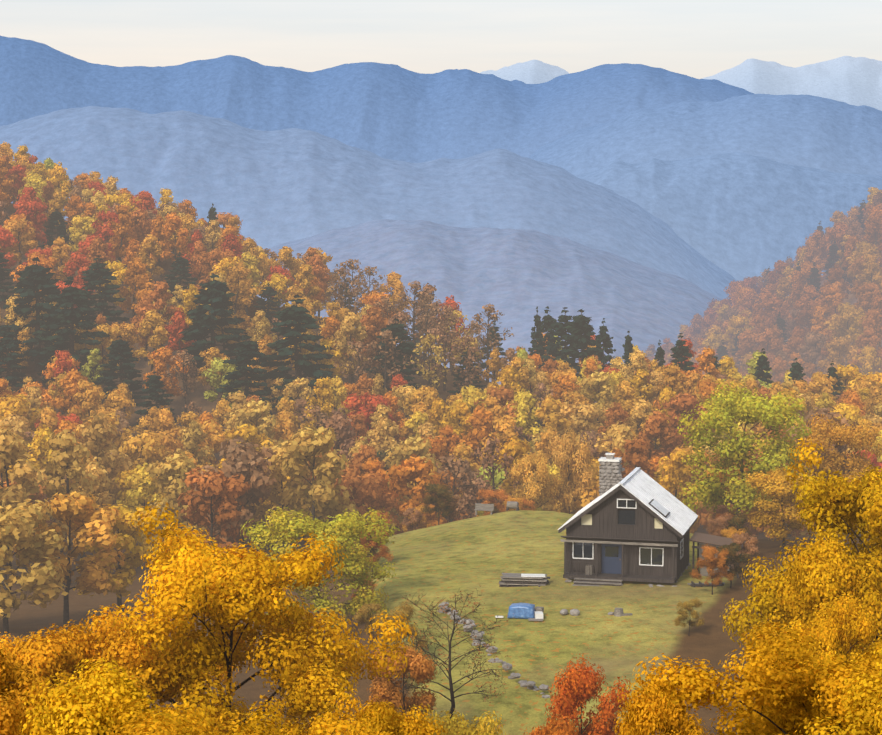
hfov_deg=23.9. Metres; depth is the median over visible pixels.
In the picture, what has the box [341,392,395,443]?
hill tree
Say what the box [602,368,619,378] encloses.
hill tree
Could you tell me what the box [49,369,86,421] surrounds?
hill tree
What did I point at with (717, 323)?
mountain tree
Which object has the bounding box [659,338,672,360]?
mountain tree
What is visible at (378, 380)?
hill tree
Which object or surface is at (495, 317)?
crest tree
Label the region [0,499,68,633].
tree
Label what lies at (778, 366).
mountain tree
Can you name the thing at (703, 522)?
hill tree
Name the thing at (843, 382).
crest tree
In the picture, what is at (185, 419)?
hill tree
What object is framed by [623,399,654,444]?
hill tree
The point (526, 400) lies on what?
hill tree
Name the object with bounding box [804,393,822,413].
hill tree
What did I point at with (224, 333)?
hill tree
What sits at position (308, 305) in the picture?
hill tree
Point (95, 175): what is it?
hill tree
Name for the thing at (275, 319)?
hill tree
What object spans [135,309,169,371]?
hill tree
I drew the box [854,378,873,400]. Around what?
hill tree
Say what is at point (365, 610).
shrub
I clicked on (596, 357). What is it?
hill tree
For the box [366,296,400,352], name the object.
hill tree
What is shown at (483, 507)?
bench
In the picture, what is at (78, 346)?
hill tree
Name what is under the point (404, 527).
shrub
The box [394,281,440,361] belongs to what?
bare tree
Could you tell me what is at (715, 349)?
mountain tree
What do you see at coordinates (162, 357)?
hill tree
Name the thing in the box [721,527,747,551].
shrub
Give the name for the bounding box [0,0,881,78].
sky
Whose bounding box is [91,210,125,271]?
hill tree
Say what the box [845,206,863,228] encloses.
mountain tree
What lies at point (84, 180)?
hill tree
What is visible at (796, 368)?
spruce
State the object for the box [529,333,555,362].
crest tree
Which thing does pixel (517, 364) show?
hill tree
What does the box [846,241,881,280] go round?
mountain tree
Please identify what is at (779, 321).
mountain tree
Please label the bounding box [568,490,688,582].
cabin walls
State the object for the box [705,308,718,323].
mountain tree
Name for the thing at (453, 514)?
shrub
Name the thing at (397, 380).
hill tree
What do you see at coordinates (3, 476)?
hill tree
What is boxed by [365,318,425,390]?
spruce
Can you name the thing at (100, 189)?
hill tree
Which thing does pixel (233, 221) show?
hill tree
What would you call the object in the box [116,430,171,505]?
hill tree
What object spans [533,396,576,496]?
hill tree
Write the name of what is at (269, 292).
spruce
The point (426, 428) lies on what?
hill tree
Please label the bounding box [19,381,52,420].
hill tree
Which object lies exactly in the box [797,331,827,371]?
mountain tree
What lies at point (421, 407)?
hill tree
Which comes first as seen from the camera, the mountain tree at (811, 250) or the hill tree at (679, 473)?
the hill tree at (679, 473)
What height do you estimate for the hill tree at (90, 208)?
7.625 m
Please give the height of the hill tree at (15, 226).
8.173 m
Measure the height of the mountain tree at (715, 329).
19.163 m
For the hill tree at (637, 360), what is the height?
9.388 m
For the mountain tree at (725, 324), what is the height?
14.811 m
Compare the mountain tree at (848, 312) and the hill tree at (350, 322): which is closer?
the hill tree at (350, 322)
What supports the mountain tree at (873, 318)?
on the ground
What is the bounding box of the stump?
[608,608,631,616]
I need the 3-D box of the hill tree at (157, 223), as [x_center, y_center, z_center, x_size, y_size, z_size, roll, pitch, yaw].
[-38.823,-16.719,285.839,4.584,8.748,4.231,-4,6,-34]
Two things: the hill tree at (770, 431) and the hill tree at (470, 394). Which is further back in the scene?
the hill tree at (470, 394)
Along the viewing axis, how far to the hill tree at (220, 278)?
261.62 m
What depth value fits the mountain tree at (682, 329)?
825.41 m
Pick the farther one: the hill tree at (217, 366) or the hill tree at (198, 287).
the hill tree at (198, 287)
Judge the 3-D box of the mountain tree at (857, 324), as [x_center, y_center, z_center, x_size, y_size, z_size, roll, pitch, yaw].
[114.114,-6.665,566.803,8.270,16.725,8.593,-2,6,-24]
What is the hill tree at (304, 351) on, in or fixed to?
on the ground
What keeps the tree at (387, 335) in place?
on the ground
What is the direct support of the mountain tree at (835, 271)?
on the ground
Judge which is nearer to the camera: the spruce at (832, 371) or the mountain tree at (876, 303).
the spruce at (832, 371)
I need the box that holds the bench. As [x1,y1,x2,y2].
[474,503,493,514]
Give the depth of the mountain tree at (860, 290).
590.76 m
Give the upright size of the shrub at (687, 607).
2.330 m
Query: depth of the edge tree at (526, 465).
191.55 m
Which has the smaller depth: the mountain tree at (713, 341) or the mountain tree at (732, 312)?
the mountain tree at (713, 341)
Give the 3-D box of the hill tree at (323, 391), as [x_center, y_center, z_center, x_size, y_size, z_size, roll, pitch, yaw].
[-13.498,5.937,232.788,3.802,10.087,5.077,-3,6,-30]
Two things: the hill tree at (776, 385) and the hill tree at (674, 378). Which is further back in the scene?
the hill tree at (776, 385)
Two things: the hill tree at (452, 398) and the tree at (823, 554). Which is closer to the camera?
the tree at (823, 554)
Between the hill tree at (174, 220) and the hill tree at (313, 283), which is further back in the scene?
the hill tree at (174, 220)
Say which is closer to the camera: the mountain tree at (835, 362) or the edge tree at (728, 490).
the edge tree at (728, 490)
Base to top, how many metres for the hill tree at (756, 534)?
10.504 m
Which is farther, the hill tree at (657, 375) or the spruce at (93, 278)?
the spruce at (93, 278)
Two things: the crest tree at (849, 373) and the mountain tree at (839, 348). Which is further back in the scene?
the mountain tree at (839, 348)
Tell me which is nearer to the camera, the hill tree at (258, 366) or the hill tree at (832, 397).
the hill tree at (832, 397)
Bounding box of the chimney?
[598,453,624,496]
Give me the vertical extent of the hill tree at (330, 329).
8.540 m
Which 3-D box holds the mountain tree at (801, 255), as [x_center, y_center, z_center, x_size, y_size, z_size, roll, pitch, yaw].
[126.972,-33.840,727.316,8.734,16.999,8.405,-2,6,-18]
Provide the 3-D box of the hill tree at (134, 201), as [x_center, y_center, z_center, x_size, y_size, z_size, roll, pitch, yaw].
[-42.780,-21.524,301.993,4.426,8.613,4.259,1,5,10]
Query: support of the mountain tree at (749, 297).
on the ground
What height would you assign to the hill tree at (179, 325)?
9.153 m
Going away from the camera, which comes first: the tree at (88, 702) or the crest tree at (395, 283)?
the tree at (88, 702)
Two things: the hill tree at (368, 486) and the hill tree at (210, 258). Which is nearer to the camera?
the hill tree at (368, 486)
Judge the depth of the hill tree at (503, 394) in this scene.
227.40 m
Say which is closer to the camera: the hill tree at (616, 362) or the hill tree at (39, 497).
the hill tree at (39, 497)
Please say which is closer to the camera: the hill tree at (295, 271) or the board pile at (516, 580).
the board pile at (516, 580)
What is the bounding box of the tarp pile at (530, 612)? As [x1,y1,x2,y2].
[495,603,543,620]
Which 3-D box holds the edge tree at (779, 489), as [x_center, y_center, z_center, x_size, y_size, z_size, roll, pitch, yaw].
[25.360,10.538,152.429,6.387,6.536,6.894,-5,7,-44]
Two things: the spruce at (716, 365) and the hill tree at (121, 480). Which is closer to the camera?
the hill tree at (121, 480)
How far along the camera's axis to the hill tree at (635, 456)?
200.88 m
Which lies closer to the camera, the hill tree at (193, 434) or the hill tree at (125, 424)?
the hill tree at (193, 434)
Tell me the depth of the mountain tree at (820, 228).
780.81 m
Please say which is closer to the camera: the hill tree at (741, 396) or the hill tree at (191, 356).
the hill tree at (741, 396)
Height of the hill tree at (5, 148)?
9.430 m
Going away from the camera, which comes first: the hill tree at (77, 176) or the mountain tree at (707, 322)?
the hill tree at (77, 176)
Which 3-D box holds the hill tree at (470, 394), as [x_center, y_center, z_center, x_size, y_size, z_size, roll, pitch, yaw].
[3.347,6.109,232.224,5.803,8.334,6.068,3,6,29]
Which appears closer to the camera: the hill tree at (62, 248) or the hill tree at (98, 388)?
the hill tree at (98, 388)
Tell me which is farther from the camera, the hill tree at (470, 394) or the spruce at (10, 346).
the spruce at (10, 346)
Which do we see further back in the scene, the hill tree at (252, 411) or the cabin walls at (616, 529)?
the hill tree at (252, 411)
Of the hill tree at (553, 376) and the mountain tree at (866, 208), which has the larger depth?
the mountain tree at (866, 208)
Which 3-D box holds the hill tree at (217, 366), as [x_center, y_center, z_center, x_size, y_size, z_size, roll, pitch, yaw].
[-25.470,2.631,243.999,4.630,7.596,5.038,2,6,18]
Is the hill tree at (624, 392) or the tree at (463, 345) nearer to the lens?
the hill tree at (624, 392)
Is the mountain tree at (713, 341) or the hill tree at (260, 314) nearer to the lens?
the hill tree at (260, 314)
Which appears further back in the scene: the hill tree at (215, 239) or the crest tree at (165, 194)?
the crest tree at (165, 194)
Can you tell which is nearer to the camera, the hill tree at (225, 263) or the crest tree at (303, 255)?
the hill tree at (225, 263)
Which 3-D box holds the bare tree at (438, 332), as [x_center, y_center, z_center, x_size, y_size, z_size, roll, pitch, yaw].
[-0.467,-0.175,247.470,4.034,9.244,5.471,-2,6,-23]
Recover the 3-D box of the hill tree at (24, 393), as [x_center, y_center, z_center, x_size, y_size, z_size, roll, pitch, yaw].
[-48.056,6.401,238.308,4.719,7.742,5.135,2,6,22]
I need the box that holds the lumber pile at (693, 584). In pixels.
[687,581,724,586]
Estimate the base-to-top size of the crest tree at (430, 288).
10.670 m
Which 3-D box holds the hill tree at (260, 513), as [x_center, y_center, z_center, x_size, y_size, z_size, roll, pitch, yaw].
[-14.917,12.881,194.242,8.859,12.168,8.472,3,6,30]
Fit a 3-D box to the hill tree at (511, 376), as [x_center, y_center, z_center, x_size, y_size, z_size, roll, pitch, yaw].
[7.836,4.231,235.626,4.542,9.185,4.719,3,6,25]
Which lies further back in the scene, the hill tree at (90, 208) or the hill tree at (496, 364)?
the hill tree at (90, 208)
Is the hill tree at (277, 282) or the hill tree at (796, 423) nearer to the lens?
the hill tree at (796, 423)
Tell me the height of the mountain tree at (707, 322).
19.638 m
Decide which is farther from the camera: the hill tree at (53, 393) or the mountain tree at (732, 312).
the mountain tree at (732, 312)
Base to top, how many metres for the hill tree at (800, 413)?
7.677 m
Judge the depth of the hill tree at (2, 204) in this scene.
289.34 m
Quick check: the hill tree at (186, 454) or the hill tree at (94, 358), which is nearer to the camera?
the hill tree at (186, 454)
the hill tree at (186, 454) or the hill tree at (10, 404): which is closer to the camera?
the hill tree at (186, 454)
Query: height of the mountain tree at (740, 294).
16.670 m
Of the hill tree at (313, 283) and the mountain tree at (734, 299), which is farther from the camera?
the mountain tree at (734, 299)
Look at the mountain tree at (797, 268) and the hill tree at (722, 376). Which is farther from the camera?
the mountain tree at (797, 268)
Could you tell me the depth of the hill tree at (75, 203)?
295.98 m
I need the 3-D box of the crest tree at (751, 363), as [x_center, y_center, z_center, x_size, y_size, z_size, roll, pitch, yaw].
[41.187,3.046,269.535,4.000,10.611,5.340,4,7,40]
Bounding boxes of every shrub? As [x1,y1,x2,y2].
[339,539,380,565]
[348,576,375,599]
[353,603,383,643]
[354,522,393,573]
[355,533,379,569]
[370,510,390,531]
[370,601,427,654]
[385,522,397,536]
[387,641,423,689]
[402,505,430,531]
[402,507,424,530]
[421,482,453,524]
[442,494,460,521]
[477,488,509,514]
[477,511,483,515]
[482,502,500,514]
[503,496,523,510]
[520,497,535,510]
[673,597,704,635]
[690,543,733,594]
[706,502,736,532]
[706,512,733,536]
[715,513,736,535]
[717,543,751,587]
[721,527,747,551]
[724,512,755,540]
[731,532,759,575]
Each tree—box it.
[0,142,16,164]
[0,154,18,218]
[0,157,13,224]
[0,185,7,220]
[0,201,10,253]
[0,218,37,270]
[0,225,18,281]
[0,337,14,370]
[0,377,11,401]
[0,393,42,451]
[0,414,33,458]
[0,424,49,589]
[0,454,23,563]
[0,480,52,569]
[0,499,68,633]
[0,605,183,734]
[0,645,54,734]
[1,213,35,263]
[3,164,25,206]
[3,299,31,369]
[9,287,20,299]
[10,144,34,169]
[10,252,60,302]
[10,390,43,422]
[11,489,124,625]
[13,200,48,244]
[15,153,37,163]
[15,185,44,223]
[17,154,33,187]
[17,330,29,382]
[17,656,191,734]
[18,170,44,211]
[19,173,46,231]
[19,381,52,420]
[21,248,51,266]
[21,376,36,392]
[23,431,52,460]
[24,297,41,337]
[24,385,51,430]
[25,424,61,471]
[27,403,59,466]
[32,295,69,331]
[32,429,99,587]
[33,162,51,205]
[34,412,82,428]
[34,468,54,525]
[41,162,71,210]
[41,181,59,231]
[41,475,72,537]
[42,354,88,399]
[43,157,56,179]
[43,244,70,278]
[43,418,79,457]
[46,188,67,225]
[46,356,56,384]
[47,371,73,415]
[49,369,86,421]
[50,237,75,284]
[51,445,108,560]
[52,350,79,409]
[55,281,85,308]
[58,422,83,442]
[61,251,94,294]
[63,179,81,202]
[63,187,85,220]
[63,194,84,243]
[65,411,132,552]
[66,501,416,734]
[67,215,96,251]
[67,379,109,424]
[73,174,82,189]
[73,504,158,613]
[74,177,81,188]
[74,315,89,361]
[74,412,137,460]
[75,392,105,417]
[77,457,123,550]
[78,172,91,190]
[78,233,115,291]
[78,234,86,258]
[79,348,105,385]
[81,188,98,213]
[82,202,101,233]
[83,181,105,207]
[84,190,108,230]
[85,236,114,285]
[85,385,105,420]
[86,323,121,372]
[89,170,102,182]
[91,187,111,208]
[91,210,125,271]
[93,704,217,734]
[94,194,130,224]
[94,260,133,316]
[95,313,115,348]
[103,176,121,208]
[103,388,132,421]
[104,202,130,261]
[105,698,357,734]
[107,454,132,507]
[108,203,134,281]
[110,322,141,369]
[110,382,135,419]
[112,410,131,451]
[115,466,164,533]
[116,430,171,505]
[116,462,170,568]
[117,255,156,324]
[118,188,133,210]
[121,192,136,246]
[121,238,141,289]
[125,209,154,254]
[130,295,156,360]
[131,190,156,235]
[131,288,157,324]
[131,416,151,462]
[135,191,156,234]
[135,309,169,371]
[136,234,164,289]
[137,280,177,364]
[138,451,206,542]
[141,214,171,276]
[142,209,155,253]
[142,346,189,396]
[145,406,160,433]
[153,290,177,345]
[155,405,185,453]
[157,204,166,214]
[158,187,178,208]
[158,205,184,259]
[158,433,178,455]
[160,212,192,274]
[161,451,203,479]
[162,451,198,521]
[163,223,181,267]
[163,350,200,412]
[164,308,196,381]
[168,202,184,252]
[168,214,197,259]
[169,284,208,342]
[171,411,199,450]
[172,284,186,308]
[174,420,215,467]
[175,349,196,393]
[176,199,197,219]
[177,201,195,222]
[177,467,250,556]
[178,401,202,418]
[181,419,230,466]
[182,229,206,276]
[186,283,205,318]
[186,436,278,547]
[189,222,206,244]
[189,230,210,251]
[189,238,215,283]
[194,411,219,464]
[195,220,206,243]
[195,462,214,537]
[197,218,207,225]
[197,249,234,282]
[197,346,229,389]
[201,357,244,421]
[203,219,221,265]
[204,496,264,547]
[206,231,221,247]
[206,273,229,347]
[207,300,240,350]
[210,256,251,308]
[211,398,232,431]
[215,225,241,252]
[216,212,244,252]
[218,228,242,254]
[218,422,273,463]
[219,390,249,455]
[220,232,245,261]
[224,398,281,448]
[225,217,243,241]
[226,260,259,326]
[236,315,254,342]
[240,237,265,302]
[240,251,261,315]
[240,506,399,651]
[244,309,271,350]
[246,395,261,426]
[246,441,320,552]
[247,334,281,395]
[251,316,277,359]
[251,357,275,386]
[252,258,272,298]
[253,465,303,556]
[256,246,264,280]
[258,251,269,296]
[258,273,292,326]
[263,248,276,276]
[263,265,294,302]
[263,439,288,505]
[265,378,298,412]
[265,424,365,549]
[268,251,282,269]
[269,317,283,339]
[269,409,298,447]
[270,246,296,303]
[270,394,305,438]
[276,689,447,734]
[282,323,317,378]
[282,377,314,428]
[283,327,310,366]
[284,451,361,563]
[285,263,323,315]
[288,258,301,286]
[291,404,336,450]
[292,397,309,430]
[293,272,324,308]
[297,247,340,316]
[297,253,307,263]
[297,296,321,334]
[299,247,331,290]
[302,376,335,432]
[305,254,330,309]
[306,472,330,526]
[310,338,345,387]
[315,282,333,311]
[318,301,342,340]
[320,316,348,378]
[321,407,355,465]
[324,268,347,301]
[328,376,348,414]
[329,267,358,309]
[330,311,367,383]
[332,259,371,312]
[332,341,376,394]
[334,307,353,347]
[340,471,398,534]
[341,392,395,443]
[341,397,373,434]
[342,382,362,410]
[342,412,367,465]
[345,444,386,508]
[346,288,362,310]
[346,436,372,472]
[348,373,376,426]
[352,266,384,306]
[352,315,381,366]
[353,306,390,372]
[356,457,399,518]
[358,304,372,339]
[359,292,392,323]
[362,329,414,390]
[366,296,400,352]
[366,403,400,449]
[367,643,437,722]
[368,415,401,453]
[370,472,411,531]
[371,374,388,397]
[373,296,402,359]
[376,448,395,472]
[377,271,413,325]
[382,435,441,513]
[382,454,452,533]
[383,391,406,443]
[385,312,420,375]
[387,374,407,412]
[389,384,414,437]
[391,586,514,718]
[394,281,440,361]
[395,462,462,522]
[398,401,431,437]
[401,385,445,436]
[404,411,438,438]
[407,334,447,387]
[408,294,438,361]
[410,300,436,358]
[414,422,435,441]
[414,704,505,734]
[415,283,442,361]
[419,327,458,391]
[419,434,453,469]
[422,454,474,525]
[427,397,456,437]
[428,305,461,382]
[428,470,469,524]
[430,295,468,350]
[431,320,460,390]
[434,425,460,467]
[436,459,492,521]
[438,304,463,371]
[439,400,481,455]
[445,310,473,375]
[446,393,467,412]
[448,443,482,497]
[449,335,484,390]
[449,336,483,379]
[449,385,488,454]
[455,479,495,519]
[456,437,519,507]
[458,403,502,502]
[462,320,485,357]
[465,325,485,368]
[467,304,513,381]
[473,385,527,443]
[477,395,517,447]
[477,414,518,483]
[477,463,508,509]
[479,348,503,386]
[484,382,497,401]
[489,436,532,508]
[495,365,529,423]
[498,471,525,504]
[500,348,515,369]
[500,426,531,453]
[502,357,536,422]
[503,389,541,454]
[506,353,515,362]
[509,449,563,511]
[511,354,543,389]
[515,347,535,390]
[523,712,579,734]
[524,358,539,410]
[525,471,558,511]
[527,427,553,465]
[528,383,556,433]
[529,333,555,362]
[532,369,553,420]
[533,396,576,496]
[535,429,557,498]
[541,359,558,397]
[541,462,572,502]
[543,653,632,734]
[544,370,579,421]
[545,360,576,400]
[547,426,594,514]
[550,375,579,407]
[551,463,599,513]
[555,449,598,512]
[558,390,593,430]
[558,401,602,438]
[573,370,616,423]
[575,431,606,447]
[576,356,601,397]
[577,356,598,404]
[580,429,611,458]
[590,370,624,424]
[590,457,599,476]
[592,355,602,371]
[592,420,633,475]
[596,401,617,429]
[597,402,633,434]
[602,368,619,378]
[605,426,636,466]
[609,356,626,388]
[612,377,641,422]
[612,448,625,477]
[613,669,707,734]
[620,349,649,427]
[621,436,653,477]
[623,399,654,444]
[630,367,657,423]
[632,359,665,386]
[632,622,881,734]
[634,356,652,385]
[636,410,675,477]
[637,412,661,461]
[644,366,666,399]
[645,344,657,358]
[645,350,652,358]
[646,454,670,479]
[649,370,665,409]
[651,363,688,411]
[652,375,683,410]
[652,392,714,453]
[653,385,694,450]
[653,465,675,493]
[656,443,709,533]
[658,446,712,511]
[658,449,698,530]
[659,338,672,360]
[663,342,673,365]
[665,338,700,371]
[665,426,691,457]
[675,379,811,529]
[678,327,686,339]
[678,328,693,339]
[679,369,693,391]
[684,334,691,341]
[684,372,699,394]
[684,392,704,429]
[687,378,728,432]
[688,313,702,336]
[689,346,721,379]
[689,432,727,482]
[691,333,698,346]
[691,337,707,362]
[692,374,717,417]
[692,446,710,476]
[694,313,712,336]
[695,327,708,351]
[695,462,764,524]
[697,446,769,534]
[702,325,725,348]
[702,333,720,348]
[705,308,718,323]
[706,298,716,314]
[707,396,760,451]
[710,320,722,329]
[712,300,720,313]
[713,298,731,333]
[713,346,731,358]
[716,304,728,330]
[716,340,729,366]
[716,373,726,381]
[716,377,726,384]
[718,355,738,380]
[719,320,733,345]
[720,437,881,732]
[721,306,738,343]
[721,314,755,354]
[724,280,737,305]
[725,377,736,387]
[727,384,758,438]
[728,424,757,445]
[729,281,744,306]
[729,355,744,371]
[729,380,750,438]
[731,287,761,313]
[731,308,754,338]
[731,330,746,366]
[732,292,738,308]
[732,313,753,337]
[732,373,743,382]
[735,329,752,359]
[737,331,763,357]
[739,290,754,313]
[739,352,752,372]
[740,276,763,302]
[740,373,755,437]
[740,528,881,707]
[743,350,772,379]
[745,378,759,394]
[745,466,817,555]
[749,276,763,287]
[749,314,768,348]
[750,422,789,438]
[751,290,772,325]
[752,456,775,538]
[753,296,790,337]
[753,353,775,374]
[753,388,778,395]
[754,328,780,356]
[754,386,772,437]
[755,379,770,388]
[755,422,785,443]
[757,465,816,537]
[758,269,767,289]
[759,282,784,305]
[759,323,786,354]
[759,435,789,536]
[763,272,779,287]
[766,591,880,733]
[767,260,786,292]
[768,355,787,384]
[770,350,791,377]
[770,394,798,430]
[771,381,783,393]
[774,261,788,293]
[774,312,789,353]
[776,406,868,505]
[779,265,795,296]
[780,387,806,427]
[781,378,799,397]
[782,308,808,340]
[782,334,808,370]
[783,369,795,380]
[785,256,793,268]
[786,352,804,372]
[787,260,821,297]
[788,413,881,536]
[789,261,802,308]
[792,246,802,267]
[792,298,827,338]
[792,380,813,415]
[792,398,806,428]
[792,461,849,536]
[793,246,806,282]
[794,285,818,321]
[795,641,881,734]
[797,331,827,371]
[797,392,817,416]
[802,240,825,281]
[802,361,820,377]
[803,262,820,300]
[803,376,810,383]
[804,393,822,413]
[805,230,828,264]
[805,371,837,400]
[806,240,829,268]
[807,392,836,421]
[808,284,837,317]
[808,393,839,419]
[810,304,831,370]
[817,221,827,270]
[817,336,858,373]
[817,338,846,373]
[822,263,849,300]
[822,285,844,332]
[822,358,840,385]
[823,222,848,258]
[823,226,832,257]
[824,302,863,353]
[825,240,841,282]
[826,363,866,398]
[827,229,840,261]
[827,315,851,357]
[829,281,843,311]
[830,210,848,247]
[831,404,869,444]
[832,402,848,409]
[835,368,848,393]
[836,234,855,279]
[836,393,844,402]
[839,234,861,280]
[839,245,854,293]
[840,474,879,542]
[841,389,865,414]
[842,221,865,241]
[842,560,881,656]
[843,392,867,418]
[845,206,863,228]
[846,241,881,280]
[846,253,880,297]
[846,359,862,385]
[847,445,878,457]
[847,448,881,471]
[848,312,878,359]
[848,403,863,422]
[852,282,881,311]
[854,345,881,374]
[854,372,881,394]
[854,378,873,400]
[855,200,867,242]
[855,307,881,370]
[857,328,881,375]
[857,417,871,447]
[858,254,881,291]
[859,387,871,412]
[860,283,880,316]
[861,200,874,214]
[862,191,881,223]
[862,205,881,261]
[862,382,881,416]
[863,403,881,418]
[864,421,881,446]
[865,187,878,244]
[865,214,881,255]
[866,294,881,346]
[866,396,881,417]
[867,203,881,219]
[867,415,881,427]
[872,430,881,461]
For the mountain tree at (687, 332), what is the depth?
803.50 m
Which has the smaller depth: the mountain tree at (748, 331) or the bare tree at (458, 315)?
the bare tree at (458, 315)
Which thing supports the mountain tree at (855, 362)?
on the ground
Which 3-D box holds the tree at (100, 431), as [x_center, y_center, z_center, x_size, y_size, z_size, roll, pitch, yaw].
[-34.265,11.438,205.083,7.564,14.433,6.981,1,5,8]
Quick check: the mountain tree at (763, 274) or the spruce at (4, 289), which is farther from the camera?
the mountain tree at (763, 274)
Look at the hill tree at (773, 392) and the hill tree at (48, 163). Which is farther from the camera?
the hill tree at (48, 163)
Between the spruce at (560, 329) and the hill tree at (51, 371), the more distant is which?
the spruce at (560, 329)
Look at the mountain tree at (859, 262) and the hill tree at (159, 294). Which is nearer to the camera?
the hill tree at (159, 294)
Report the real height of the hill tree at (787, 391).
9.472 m
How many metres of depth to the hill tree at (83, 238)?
280.92 m
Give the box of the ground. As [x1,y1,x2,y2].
[0,36,881,734]
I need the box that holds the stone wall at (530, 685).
[437,602,549,697]
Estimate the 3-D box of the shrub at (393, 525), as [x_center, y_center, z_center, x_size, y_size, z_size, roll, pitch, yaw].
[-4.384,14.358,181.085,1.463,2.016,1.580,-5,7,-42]
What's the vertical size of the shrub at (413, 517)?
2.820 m
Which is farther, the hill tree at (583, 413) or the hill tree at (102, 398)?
the hill tree at (102, 398)
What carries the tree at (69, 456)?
on the ground
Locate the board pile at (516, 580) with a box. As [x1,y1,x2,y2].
[499,573,549,586]
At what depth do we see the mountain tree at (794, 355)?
561.99 m
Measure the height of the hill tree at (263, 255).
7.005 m
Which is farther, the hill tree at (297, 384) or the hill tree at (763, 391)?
the hill tree at (297, 384)
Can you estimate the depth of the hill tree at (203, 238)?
290.32 m
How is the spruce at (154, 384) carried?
on the ground
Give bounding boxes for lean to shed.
[690,532,745,577]
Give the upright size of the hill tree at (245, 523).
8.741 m
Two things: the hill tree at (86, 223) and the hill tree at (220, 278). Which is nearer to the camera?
the hill tree at (220, 278)
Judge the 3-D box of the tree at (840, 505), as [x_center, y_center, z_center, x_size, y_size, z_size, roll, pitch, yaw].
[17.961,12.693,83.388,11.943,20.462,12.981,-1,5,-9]
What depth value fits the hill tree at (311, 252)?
285.08 m
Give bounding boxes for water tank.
[506,501,518,510]
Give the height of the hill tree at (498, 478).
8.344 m
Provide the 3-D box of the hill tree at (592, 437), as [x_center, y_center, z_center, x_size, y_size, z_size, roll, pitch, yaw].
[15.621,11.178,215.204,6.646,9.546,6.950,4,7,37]
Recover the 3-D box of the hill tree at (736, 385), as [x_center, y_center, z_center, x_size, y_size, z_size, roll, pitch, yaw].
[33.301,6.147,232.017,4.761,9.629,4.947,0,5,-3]
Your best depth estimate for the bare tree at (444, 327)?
252.46 m
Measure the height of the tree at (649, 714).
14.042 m
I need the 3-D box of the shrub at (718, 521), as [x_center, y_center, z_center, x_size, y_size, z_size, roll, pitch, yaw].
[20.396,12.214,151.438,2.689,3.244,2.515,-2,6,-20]
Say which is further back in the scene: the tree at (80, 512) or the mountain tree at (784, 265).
the mountain tree at (784, 265)
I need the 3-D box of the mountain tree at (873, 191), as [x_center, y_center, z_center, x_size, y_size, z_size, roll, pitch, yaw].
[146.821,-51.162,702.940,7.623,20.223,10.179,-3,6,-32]
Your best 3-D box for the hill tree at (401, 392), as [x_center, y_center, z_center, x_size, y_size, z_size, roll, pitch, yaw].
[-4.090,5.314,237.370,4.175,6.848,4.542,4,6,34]
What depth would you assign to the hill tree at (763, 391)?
234.12 m
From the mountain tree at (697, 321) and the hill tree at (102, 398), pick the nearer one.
the hill tree at (102, 398)
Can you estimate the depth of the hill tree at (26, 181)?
301.04 m
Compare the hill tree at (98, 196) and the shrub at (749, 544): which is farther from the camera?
the hill tree at (98, 196)
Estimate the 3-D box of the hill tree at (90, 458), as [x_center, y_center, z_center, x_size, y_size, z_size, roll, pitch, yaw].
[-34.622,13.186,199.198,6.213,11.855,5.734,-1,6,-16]
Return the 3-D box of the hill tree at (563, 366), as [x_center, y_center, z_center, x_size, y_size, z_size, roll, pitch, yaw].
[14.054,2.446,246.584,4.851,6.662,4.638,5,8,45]
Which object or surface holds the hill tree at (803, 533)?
on the ground
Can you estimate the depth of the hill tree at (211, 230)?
292.51 m
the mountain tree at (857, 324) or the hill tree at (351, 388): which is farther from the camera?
the mountain tree at (857, 324)
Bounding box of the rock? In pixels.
[560,609,579,615]
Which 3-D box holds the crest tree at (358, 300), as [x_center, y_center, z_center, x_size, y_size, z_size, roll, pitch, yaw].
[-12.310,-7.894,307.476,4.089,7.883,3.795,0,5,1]
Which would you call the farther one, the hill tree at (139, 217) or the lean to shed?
the hill tree at (139, 217)
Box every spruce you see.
[0,249,14,301]
[0,257,77,371]
[0,325,35,393]
[37,276,110,383]
[38,209,71,247]
[76,255,129,337]
[92,335,145,399]
[133,372,177,426]
[164,252,197,303]
[178,273,257,373]
[207,203,219,225]
[211,333,278,420]
[250,283,280,325]
[258,294,335,412]
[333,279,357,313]
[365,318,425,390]
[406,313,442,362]
[447,346,485,393]
[479,321,507,380]
[528,307,545,363]
[531,306,561,370]
[542,307,580,377]
[560,309,603,384]
[594,318,615,370]
[622,330,633,374]
[654,339,665,371]
[666,333,694,373]
[703,356,720,376]
[753,348,773,384]
[784,357,805,387]
[826,361,844,403]
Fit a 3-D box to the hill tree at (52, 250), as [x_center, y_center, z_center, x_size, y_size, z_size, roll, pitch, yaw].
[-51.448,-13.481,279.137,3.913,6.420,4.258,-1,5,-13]
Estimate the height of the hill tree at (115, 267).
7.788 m
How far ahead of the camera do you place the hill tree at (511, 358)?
251.71 m
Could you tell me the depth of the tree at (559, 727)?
94.20 m
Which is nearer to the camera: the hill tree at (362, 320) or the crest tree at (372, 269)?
the hill tree at (362, 320)
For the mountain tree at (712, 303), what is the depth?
839.65 m
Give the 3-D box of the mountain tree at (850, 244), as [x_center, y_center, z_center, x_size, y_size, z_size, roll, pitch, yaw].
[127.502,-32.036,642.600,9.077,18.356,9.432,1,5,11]
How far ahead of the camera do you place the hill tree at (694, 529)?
199.22 m
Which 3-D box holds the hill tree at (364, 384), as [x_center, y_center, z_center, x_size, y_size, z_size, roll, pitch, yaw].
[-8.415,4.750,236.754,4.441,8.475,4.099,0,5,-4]

